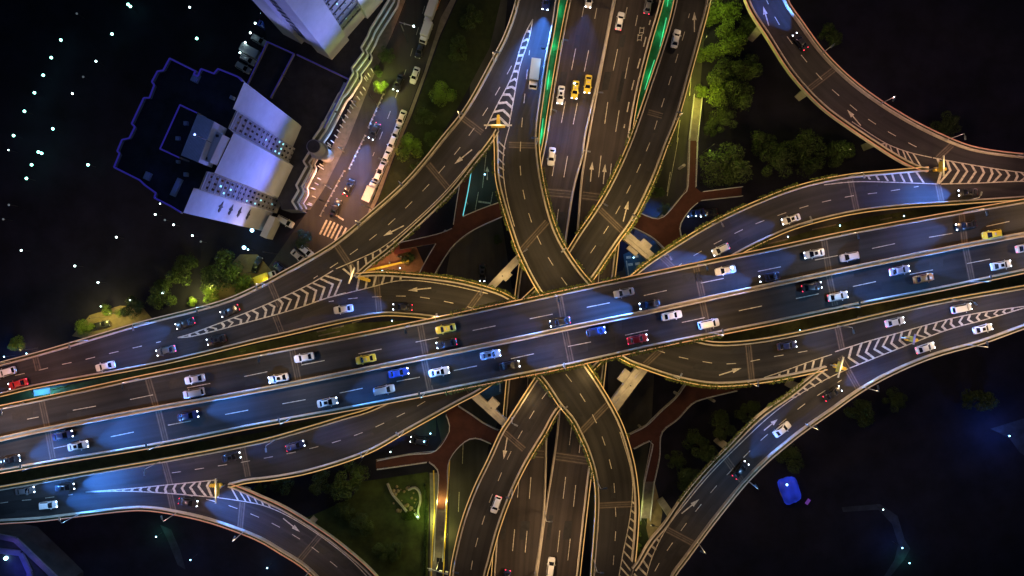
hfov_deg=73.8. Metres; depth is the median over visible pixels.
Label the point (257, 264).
sedan car
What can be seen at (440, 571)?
traffic signal
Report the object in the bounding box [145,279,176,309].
broadleaf tree
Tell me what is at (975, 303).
street lamp
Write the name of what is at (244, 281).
broadleaf tree
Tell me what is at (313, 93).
podium building
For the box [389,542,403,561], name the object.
broadleaf tree
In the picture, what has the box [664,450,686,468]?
broadleaf tree
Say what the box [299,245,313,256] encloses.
hatchback car
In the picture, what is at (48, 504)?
hatchback car
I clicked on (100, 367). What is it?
sedan car
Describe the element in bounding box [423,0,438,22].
box truck
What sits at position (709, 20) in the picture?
broadleaf tree
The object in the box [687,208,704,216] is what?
sedan car
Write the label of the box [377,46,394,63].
broadleaf tree
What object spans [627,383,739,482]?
elevated walkway
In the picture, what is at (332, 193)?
street fence
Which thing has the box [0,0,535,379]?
viaduct
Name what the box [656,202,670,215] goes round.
broadleaf tree
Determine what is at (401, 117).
sedan car
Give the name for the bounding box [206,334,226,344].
sedan car
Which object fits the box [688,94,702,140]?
stairway
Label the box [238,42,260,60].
box truck
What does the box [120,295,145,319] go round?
broadleaf tree
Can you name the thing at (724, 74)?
broadleaf tree
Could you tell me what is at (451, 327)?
sedan car
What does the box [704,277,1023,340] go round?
verge
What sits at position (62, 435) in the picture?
sedan car
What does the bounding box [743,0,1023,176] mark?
viaduct
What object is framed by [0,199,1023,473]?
viaduct
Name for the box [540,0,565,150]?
green median strip
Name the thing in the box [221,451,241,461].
sedan car
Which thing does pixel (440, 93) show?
broadleaf tree
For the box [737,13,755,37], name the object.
broadleaf tree
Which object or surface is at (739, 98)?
broadleaf tree
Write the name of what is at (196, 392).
van
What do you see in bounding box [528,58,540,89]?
box truck
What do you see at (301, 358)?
sedan car
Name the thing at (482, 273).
sedan car
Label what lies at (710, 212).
sedan car
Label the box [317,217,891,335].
road markings
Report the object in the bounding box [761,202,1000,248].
verge
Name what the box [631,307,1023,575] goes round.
viaduct
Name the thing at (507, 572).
sedan car
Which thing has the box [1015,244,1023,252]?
sedan car
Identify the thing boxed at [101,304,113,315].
broadleaf tree
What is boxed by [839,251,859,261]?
hatchback car
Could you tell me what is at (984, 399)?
broadleaf tree
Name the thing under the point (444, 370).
sedan car
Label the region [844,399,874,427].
broadleaf tree
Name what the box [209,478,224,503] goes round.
gore sign
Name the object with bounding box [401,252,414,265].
broadleaf tree
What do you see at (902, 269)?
sedan car
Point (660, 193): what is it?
broadleaf tree
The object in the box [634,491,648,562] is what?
verge
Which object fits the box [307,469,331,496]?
broadleaf tree
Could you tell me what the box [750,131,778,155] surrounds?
broadleaf tree
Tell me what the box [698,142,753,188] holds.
broadleaf tree
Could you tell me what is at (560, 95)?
sedan car
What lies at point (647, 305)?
sedan car
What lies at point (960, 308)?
van
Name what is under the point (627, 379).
portal pier
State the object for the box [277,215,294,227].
van
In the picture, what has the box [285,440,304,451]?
sedan car
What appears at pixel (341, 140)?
pavement
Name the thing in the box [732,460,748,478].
sedan car
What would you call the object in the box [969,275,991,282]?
street lamp
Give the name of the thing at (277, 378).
sedan car
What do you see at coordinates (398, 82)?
sedan car
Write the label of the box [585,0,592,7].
sedan car
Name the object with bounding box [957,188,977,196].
sedan car
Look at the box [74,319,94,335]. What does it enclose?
broadleaf tree
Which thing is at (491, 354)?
sedan car
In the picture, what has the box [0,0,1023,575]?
ground
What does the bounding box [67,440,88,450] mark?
sedan car
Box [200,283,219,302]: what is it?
broadleaf tree
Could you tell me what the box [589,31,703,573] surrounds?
street
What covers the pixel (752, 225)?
viaduct
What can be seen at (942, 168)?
gore sign
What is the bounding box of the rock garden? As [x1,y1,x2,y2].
[387,483,421,519]
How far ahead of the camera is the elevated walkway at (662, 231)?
179.00 m
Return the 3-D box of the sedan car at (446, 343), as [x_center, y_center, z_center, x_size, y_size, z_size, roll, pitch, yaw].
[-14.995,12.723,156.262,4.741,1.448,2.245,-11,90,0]
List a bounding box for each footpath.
[160,525,185,569]
[430,473,437,575]
[646,483,661,538]
[842,504,909,575]
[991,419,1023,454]
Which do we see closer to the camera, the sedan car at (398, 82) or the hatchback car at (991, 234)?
the hatchback car at (991, 234)
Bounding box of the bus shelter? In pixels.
[31,385,63,395]
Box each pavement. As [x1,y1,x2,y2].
[302,0,405,209]
[367,0,455,213]
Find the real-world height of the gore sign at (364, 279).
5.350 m
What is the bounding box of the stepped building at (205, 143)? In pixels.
[113,58,300,239]
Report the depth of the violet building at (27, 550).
177.92 m
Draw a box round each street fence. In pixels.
[319,170,344,216]
[349,135,365,168]
[368,93,383,128]
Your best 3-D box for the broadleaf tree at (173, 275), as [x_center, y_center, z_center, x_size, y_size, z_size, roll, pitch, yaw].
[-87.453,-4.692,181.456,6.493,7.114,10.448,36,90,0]
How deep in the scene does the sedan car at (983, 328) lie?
163.03 m
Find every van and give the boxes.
[183,387,204,398]
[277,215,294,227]
[373,384,394,395]
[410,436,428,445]
[546,557,555,575]
[697,318,719,329]
[950,303,971,313]
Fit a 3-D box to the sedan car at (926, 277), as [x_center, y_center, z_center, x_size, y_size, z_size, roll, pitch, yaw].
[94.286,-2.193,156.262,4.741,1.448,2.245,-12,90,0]
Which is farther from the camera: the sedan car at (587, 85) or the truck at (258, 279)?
the truck at (258, 279)
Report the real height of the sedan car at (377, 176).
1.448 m
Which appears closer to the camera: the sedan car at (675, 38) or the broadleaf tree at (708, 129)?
the sedan car at (675, 38)
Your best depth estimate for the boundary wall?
183.88 m
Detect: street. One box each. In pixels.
[2,413,435,473]
[269,0,448,273]
[436,0,511,575]
[512,206,1023,296]
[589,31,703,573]
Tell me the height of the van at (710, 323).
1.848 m
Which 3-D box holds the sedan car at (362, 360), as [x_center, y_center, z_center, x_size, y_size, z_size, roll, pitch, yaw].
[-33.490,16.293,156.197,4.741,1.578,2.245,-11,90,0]
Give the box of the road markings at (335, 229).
[319,6,424,239]
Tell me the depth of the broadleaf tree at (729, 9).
180.58 m
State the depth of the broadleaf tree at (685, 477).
181.86 m
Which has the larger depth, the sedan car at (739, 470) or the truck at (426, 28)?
the truck at (426, 28)
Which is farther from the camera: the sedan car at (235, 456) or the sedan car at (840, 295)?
the sedan car at (235, 456)
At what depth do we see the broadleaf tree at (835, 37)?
181.85 m
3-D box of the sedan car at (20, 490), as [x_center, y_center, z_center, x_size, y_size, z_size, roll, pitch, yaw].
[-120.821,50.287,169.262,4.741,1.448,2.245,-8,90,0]
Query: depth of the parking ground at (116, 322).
184.97 m
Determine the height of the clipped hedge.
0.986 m
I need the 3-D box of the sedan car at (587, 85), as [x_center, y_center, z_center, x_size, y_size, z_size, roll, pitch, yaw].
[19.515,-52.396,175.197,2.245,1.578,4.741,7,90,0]
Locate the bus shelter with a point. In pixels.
(41, 391)
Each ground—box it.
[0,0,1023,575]
[72,306,150,337]
[211,254,270,302]
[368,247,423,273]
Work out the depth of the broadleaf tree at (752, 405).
181.72 m
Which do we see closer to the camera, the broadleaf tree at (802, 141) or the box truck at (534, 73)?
the box truck at (534, 73)
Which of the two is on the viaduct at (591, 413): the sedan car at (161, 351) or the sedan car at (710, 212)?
the sedan car at (161, 351)
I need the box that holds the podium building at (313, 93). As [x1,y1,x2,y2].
[247,0,399,212]
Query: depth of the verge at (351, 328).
184.96 m
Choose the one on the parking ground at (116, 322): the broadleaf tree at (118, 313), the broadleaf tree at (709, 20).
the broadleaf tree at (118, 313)
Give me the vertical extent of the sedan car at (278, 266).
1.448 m
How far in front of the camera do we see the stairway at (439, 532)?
181.75 m
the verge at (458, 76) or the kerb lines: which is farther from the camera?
the verge at (458, 76)
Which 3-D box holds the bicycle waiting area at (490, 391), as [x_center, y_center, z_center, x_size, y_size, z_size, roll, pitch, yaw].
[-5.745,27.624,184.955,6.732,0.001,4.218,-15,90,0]
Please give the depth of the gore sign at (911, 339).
160.06 m
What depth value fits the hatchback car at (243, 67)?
183.72 m
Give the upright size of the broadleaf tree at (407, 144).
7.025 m
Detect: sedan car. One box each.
[0,454,20,464]
[8,378,28,389]
[15,485,35,494]
[52,430,73,440]
[55,482,74,491]
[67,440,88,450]
[93,320,110,329]
[95,361,115,371]
[156,345,175,355]
[175,317,195,329]
[177,410,198,420]
[178,497,197,507]
[184,374,205,384]
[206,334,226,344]
[220,304,239,316]
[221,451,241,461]
[251,256,262,273]
[257,20,264,29]
[268,373,288,383]
[272,261,285,271]
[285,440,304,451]
[290,249,304,261]
[294,352,314,362]
[317,397,337,407]
[330,199,341,215]
[333,304,353,313]
[342,178,354,195]
[355,354,375,364]
[368,122,380,139]
[372,171,382,184]
[376,160,386,172]
[382,149,391,162]
[388,367,408,377]
[391,124,401,136]
[393,73,403,91]
[393,303,412,311]
[396,110,406,125]
[410,66,419,84]
[415,43,425,58]
[428,366,449,376]
[435,323,455,333]
[436,338,456,348]
[478,264,485,281]
[480,349,500,359]
[499,360,519,370]
[503,569,510,575]
[541,0,550,10]
[547,147,555,165]
[549,317,570,327]
[556,85,564,104]
[571,80,578,98]
[583,75,591,93]
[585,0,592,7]
[613,287,634,297]
[615,12,624,30]
[627,334,647,344]
[639,299,659,309]
[643,0,652,14]
[661,310,681,320]
[670,29,680,48]
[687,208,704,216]
[700,208,717,216]
[715,265,735,275]
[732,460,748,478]
[758,272,779,282]
[772,421,790,437]
[777,340,796,349]
[781,213,800,224]
[792,32,807,50]
[801,281,821,291]
[803,248,824,258]
[822,386,841,400]
[827,291,847,301]
[884,317,904,326]
[889,265,909,275]
[913,273,933,283]
[915,342,934,353]
[955,220,976,230]
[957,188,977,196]
[972,323,992,333]
[990,260,1011,270]
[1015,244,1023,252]
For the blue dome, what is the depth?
183.22 m
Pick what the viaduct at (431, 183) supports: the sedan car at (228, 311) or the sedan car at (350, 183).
the sedan car at (228, 311)
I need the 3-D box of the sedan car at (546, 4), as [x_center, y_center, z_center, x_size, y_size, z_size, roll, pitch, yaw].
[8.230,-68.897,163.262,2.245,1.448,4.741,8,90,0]
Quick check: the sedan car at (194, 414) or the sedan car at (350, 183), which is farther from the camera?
the sedan car at (350, 183)
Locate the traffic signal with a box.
[427,562,447,574]
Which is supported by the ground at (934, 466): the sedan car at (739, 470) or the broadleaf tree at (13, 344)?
the broadleaf tree at (13, 344)
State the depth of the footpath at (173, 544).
184.98 m
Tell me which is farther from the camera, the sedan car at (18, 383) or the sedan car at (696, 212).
the sedan car at (696, 212)
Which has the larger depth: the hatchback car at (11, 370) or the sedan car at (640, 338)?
the hatchback car at (11, 370)
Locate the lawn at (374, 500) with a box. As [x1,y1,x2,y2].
[306,472,429,575]
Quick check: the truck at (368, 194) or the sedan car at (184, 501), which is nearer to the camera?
the sedan car at (184, 501)
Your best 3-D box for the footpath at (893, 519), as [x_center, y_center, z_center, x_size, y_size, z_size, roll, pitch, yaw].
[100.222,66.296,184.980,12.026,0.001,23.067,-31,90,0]
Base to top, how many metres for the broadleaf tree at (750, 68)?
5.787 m
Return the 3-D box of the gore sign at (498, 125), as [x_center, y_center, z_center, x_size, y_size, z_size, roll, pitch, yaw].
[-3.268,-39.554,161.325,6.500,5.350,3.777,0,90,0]
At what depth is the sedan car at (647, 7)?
174.87 m
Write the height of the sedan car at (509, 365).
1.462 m
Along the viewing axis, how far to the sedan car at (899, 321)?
162.99 m
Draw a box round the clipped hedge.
[423,483,428,575]
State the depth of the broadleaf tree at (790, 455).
181.37 m
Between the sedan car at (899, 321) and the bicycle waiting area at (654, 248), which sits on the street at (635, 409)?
the bicycle waiting area at (654, 248)
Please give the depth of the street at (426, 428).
184.98 m
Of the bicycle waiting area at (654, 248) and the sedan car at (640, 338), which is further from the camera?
the bicycle waiting area at (654, 248)
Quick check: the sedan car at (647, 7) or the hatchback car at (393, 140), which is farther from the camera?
the hatchback car at (393, 140)
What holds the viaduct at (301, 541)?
on the ground at (934, 466)
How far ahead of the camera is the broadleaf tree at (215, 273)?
179.51 m
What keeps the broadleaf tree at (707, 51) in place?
on the verge at (760, 46)
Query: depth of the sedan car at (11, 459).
155.99 m
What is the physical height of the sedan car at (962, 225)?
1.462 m
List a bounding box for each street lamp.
[19,463,43,470]
[952,299,977,305]
[964,208,987,214]
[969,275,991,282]
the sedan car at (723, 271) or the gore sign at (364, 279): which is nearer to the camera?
the sedan car at (723, 271)
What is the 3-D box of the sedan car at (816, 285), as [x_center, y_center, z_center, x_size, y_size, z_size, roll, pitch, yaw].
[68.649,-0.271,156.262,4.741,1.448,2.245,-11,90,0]
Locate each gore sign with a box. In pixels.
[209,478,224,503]
[348,267,370,283]
[484,115,511,129]
[830,357,846,377]
[901,334,917,344]
[930,155,946,175]
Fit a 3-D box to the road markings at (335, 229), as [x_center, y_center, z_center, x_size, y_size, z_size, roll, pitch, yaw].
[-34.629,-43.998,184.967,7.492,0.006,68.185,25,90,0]
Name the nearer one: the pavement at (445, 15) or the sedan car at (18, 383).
the sedan car at (18, 383)
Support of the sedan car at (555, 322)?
on the viaduct at (140, 413)
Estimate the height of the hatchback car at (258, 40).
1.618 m
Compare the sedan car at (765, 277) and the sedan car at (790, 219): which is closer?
the sedan car at (765, 277)
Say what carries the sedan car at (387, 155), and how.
on the street at (362, 170)
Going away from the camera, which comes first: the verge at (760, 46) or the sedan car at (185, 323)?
the sedan car at (185, 323)
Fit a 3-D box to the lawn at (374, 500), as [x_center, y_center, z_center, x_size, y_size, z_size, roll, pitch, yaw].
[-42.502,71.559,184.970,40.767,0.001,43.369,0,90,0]
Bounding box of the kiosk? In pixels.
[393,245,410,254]
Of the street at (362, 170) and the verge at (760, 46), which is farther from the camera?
the street at (362, 170)
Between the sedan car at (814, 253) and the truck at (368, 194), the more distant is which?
the truck at (368, 194)
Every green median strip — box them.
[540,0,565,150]
[634,0,672,121]
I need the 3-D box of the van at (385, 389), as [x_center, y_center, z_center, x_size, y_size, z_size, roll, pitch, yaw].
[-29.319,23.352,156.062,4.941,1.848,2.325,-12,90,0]
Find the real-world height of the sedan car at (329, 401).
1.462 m
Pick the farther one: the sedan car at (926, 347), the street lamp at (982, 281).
the sedan car at (926, 347)
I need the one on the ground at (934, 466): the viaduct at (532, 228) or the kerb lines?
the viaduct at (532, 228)
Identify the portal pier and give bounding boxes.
[472,394,506,425]
[488,255,520,287]
[610,367,646,410]
[622,233,654,260]
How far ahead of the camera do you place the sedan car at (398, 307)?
162.93 m
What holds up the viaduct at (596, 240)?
on the ground at (934, 466)
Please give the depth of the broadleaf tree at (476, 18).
181.75 m
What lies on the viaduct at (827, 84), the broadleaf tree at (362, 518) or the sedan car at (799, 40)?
the sedan car at (799, 40)
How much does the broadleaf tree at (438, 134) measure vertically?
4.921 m
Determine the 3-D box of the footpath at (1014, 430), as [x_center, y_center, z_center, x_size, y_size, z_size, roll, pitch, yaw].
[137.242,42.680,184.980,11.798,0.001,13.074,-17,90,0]
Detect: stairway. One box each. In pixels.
[433,509,445,561]
[640,481,654,520]
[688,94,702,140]
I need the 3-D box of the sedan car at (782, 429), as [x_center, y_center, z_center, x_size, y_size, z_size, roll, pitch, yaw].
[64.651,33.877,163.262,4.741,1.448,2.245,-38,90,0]
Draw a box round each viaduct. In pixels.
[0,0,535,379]
[0,0,710,502]
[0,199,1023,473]
[0,269,639,575]
[0,483,378,575]
[449,157,1023,575]
[491,0,613,575]
[491,0,1023,389]
[536,0,663,575]
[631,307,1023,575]
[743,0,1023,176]
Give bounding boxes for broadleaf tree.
[7,335,25,350]
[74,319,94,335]
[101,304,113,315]
[114,308,125,317]
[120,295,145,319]
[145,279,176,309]
[164,252,198,286]
[187,296,197,306]
[199,248,244,290]
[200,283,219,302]
[223,273,253,294]
[268,478,294,495]
[295,229,311,248]
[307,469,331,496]
[329,461,369,501]
[349,511,374,536]
[372,65,382,77]
[372,542,393,561]
[373,80,388,94]
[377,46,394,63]
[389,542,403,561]
[394,132,423,161]
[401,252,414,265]
[413,107,435,124]
[423,130,443,147]
[428,80,456,107]
[448,32,467,61]
[459,3,482,31]
[649,187,665,198]
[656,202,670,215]
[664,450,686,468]
[677,467,700,491]
[682,428,716,462]
[694,85,707,97]
[696,44,717,62]
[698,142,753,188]
[703,119,716,136]
[704,80,729,110]
[706,8,717,27]
[706,57,742,85]
[707,0,742,27]
[708,105,737,132]
[709,409,736,440]
[714,18,747,58]
[723,79,754,111]
[733,54,762,83]
[734,401,761,422]
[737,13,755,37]
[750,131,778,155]
[759,140,799,178]
[775,444,804,473]
[790,128,829,178]
[817,23,842,46]
[823,140,856,167]
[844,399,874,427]
[882,386,907,412]
[929,110,962,136]
[961,388,999,410]
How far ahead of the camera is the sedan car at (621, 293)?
155.99 m
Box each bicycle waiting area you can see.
[480,382,501,398]
[623,240,659,275]
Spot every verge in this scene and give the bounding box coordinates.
[0,320,416,404]
[0,408,365,485]
[378,0,500,203]
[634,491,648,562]
[695,0,773,184]
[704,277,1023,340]
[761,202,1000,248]
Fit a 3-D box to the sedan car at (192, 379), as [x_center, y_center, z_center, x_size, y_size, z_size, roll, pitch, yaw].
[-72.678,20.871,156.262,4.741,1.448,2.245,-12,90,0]
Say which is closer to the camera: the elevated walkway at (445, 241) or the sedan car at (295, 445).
the sedan car at (295, 445)
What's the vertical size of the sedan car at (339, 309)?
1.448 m
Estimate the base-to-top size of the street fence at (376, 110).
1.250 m
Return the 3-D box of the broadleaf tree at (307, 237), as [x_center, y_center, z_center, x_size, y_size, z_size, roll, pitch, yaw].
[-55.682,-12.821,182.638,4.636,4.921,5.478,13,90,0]
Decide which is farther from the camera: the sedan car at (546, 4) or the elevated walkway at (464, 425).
the elevated walkway at (464, 425)
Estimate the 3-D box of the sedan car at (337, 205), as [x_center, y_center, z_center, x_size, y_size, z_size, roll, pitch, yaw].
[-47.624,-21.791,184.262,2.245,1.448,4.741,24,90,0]
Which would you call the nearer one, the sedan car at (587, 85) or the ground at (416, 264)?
the sedan car at (587, 85)
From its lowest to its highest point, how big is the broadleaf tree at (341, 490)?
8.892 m
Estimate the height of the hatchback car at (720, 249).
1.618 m
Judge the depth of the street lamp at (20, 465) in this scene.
150.84 m
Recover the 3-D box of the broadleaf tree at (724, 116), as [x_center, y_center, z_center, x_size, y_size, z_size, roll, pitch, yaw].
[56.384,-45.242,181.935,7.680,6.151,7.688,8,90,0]
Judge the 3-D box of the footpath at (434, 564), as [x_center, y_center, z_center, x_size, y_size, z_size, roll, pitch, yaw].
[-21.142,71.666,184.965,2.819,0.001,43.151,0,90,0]
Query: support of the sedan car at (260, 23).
on the ground at (934, 466)
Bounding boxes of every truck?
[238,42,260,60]
[252,271,275,284]
[361,180,377,203]
[419,20,432,44]
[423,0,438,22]
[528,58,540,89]
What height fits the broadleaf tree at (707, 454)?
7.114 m
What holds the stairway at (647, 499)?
on the ground at (934, 466)
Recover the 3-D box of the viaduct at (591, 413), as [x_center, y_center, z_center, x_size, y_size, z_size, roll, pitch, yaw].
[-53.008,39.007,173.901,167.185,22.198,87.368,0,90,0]
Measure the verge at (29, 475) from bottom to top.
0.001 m
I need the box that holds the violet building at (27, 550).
[0,523,82,575]
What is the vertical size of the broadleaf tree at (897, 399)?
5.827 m
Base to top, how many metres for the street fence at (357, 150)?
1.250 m
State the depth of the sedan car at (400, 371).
155.99 m
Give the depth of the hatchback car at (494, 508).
168.71 m
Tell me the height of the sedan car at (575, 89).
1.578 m
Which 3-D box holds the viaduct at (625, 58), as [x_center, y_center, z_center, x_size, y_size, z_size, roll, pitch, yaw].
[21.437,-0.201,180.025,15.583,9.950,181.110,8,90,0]
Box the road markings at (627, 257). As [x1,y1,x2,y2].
[458,81,690,511]
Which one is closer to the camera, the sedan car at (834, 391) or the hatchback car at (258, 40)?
the sedan car at (834, 391)
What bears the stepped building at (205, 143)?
on the ground at (934, 466)
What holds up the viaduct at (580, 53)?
on the ground at (934, 466)
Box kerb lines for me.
[431,461,449,575]
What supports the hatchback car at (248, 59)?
on the ground at (934, 466)
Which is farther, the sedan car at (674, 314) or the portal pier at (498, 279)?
the portal pier at (498, 279)
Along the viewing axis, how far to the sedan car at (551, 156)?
175.03 m
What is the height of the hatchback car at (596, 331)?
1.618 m
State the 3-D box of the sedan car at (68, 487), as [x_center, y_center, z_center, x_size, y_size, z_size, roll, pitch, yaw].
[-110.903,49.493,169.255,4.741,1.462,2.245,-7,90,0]
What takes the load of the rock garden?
on the lawn at (374, 500)
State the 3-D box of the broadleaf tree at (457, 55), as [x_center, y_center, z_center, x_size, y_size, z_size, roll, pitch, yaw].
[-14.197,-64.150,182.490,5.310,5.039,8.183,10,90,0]
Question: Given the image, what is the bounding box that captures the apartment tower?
[253,0,383,59]
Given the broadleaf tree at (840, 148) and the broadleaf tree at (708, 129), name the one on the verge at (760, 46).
the broadleaf tree at (708, 129)
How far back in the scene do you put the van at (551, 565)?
174.45 m
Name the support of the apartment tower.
on the ground at (934, 466)
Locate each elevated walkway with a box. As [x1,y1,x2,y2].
[376,405,499,510]
[399,173,503,275]
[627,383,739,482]
[631,141,742,248]
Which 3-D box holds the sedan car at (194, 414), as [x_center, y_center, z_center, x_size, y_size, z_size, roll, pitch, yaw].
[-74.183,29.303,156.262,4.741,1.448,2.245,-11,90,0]
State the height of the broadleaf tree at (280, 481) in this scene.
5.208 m
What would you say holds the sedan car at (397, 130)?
on the street at (362, 170)
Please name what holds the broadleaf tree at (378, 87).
on the street at (362, 170)
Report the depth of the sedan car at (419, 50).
183.91 m
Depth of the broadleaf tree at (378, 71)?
183.32 m
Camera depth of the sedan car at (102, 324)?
183.99 m
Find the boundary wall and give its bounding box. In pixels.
[365,260,409,271]
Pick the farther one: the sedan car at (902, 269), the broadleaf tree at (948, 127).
the broadleaf tree at (948, 127)
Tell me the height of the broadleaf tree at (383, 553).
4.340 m
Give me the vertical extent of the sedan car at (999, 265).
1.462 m
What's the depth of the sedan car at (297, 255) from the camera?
183.89 m
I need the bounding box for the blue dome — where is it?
[777,476,800,504]
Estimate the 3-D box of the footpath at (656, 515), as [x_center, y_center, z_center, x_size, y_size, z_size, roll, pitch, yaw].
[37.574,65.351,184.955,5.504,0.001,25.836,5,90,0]
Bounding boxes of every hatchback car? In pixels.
[0,366,16,377]
[39,500,57,509]
[235,61,251,73]
[240,53,256,65]
[251,33,265,46]
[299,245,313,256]
[386,135,397,150]
[490,495,501,513]
[586,326,605,336]
[711,243,729,255]
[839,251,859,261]
[981,229,1001,239]
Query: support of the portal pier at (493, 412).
on the ground at (934, 466)
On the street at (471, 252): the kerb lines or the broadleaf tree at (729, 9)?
the kerb lines
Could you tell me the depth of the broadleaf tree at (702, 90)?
183.08 m
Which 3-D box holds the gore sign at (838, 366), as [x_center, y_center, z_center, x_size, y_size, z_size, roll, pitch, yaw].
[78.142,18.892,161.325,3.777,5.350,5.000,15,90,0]
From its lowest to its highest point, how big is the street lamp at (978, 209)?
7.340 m
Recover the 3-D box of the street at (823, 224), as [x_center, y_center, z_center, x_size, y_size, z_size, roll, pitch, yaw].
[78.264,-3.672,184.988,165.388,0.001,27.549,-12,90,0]
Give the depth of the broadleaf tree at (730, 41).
180.34 m
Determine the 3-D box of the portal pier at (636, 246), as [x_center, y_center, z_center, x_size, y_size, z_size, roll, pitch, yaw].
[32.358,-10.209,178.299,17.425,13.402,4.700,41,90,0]
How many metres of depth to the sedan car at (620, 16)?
174.99 m
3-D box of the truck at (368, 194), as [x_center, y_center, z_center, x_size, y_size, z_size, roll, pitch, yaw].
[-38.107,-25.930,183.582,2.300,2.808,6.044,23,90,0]
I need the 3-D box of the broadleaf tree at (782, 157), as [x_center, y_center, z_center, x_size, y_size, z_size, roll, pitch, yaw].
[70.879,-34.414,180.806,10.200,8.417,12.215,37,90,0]
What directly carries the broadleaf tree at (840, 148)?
on the ground at (934, 466)
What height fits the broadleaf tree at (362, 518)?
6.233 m
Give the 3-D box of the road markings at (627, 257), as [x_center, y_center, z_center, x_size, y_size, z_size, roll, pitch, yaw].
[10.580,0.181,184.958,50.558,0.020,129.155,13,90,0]
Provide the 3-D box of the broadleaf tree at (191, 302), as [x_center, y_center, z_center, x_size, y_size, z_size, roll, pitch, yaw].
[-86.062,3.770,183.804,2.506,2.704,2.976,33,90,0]
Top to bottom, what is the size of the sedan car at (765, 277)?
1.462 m
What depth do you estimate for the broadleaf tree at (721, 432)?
181.02 m
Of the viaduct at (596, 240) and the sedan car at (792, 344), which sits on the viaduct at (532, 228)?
the sedan car at (792, 344)
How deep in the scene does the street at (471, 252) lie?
184.98 m
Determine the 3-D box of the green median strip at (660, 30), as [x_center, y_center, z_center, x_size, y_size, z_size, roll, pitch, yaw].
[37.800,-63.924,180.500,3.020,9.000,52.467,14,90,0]
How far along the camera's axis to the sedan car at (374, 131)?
184.02 m
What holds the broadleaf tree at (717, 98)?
on the verge at (760, 46)
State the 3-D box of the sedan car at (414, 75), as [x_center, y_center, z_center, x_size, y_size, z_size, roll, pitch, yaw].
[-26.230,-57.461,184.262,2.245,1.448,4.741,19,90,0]
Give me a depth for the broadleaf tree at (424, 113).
182.48 m
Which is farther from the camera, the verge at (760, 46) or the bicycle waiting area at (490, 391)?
the verge at (760, 46)
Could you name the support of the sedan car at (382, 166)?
on the street at (362, 170)
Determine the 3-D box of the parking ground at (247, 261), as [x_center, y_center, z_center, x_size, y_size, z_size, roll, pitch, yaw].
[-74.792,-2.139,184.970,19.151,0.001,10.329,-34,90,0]
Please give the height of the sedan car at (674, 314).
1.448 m

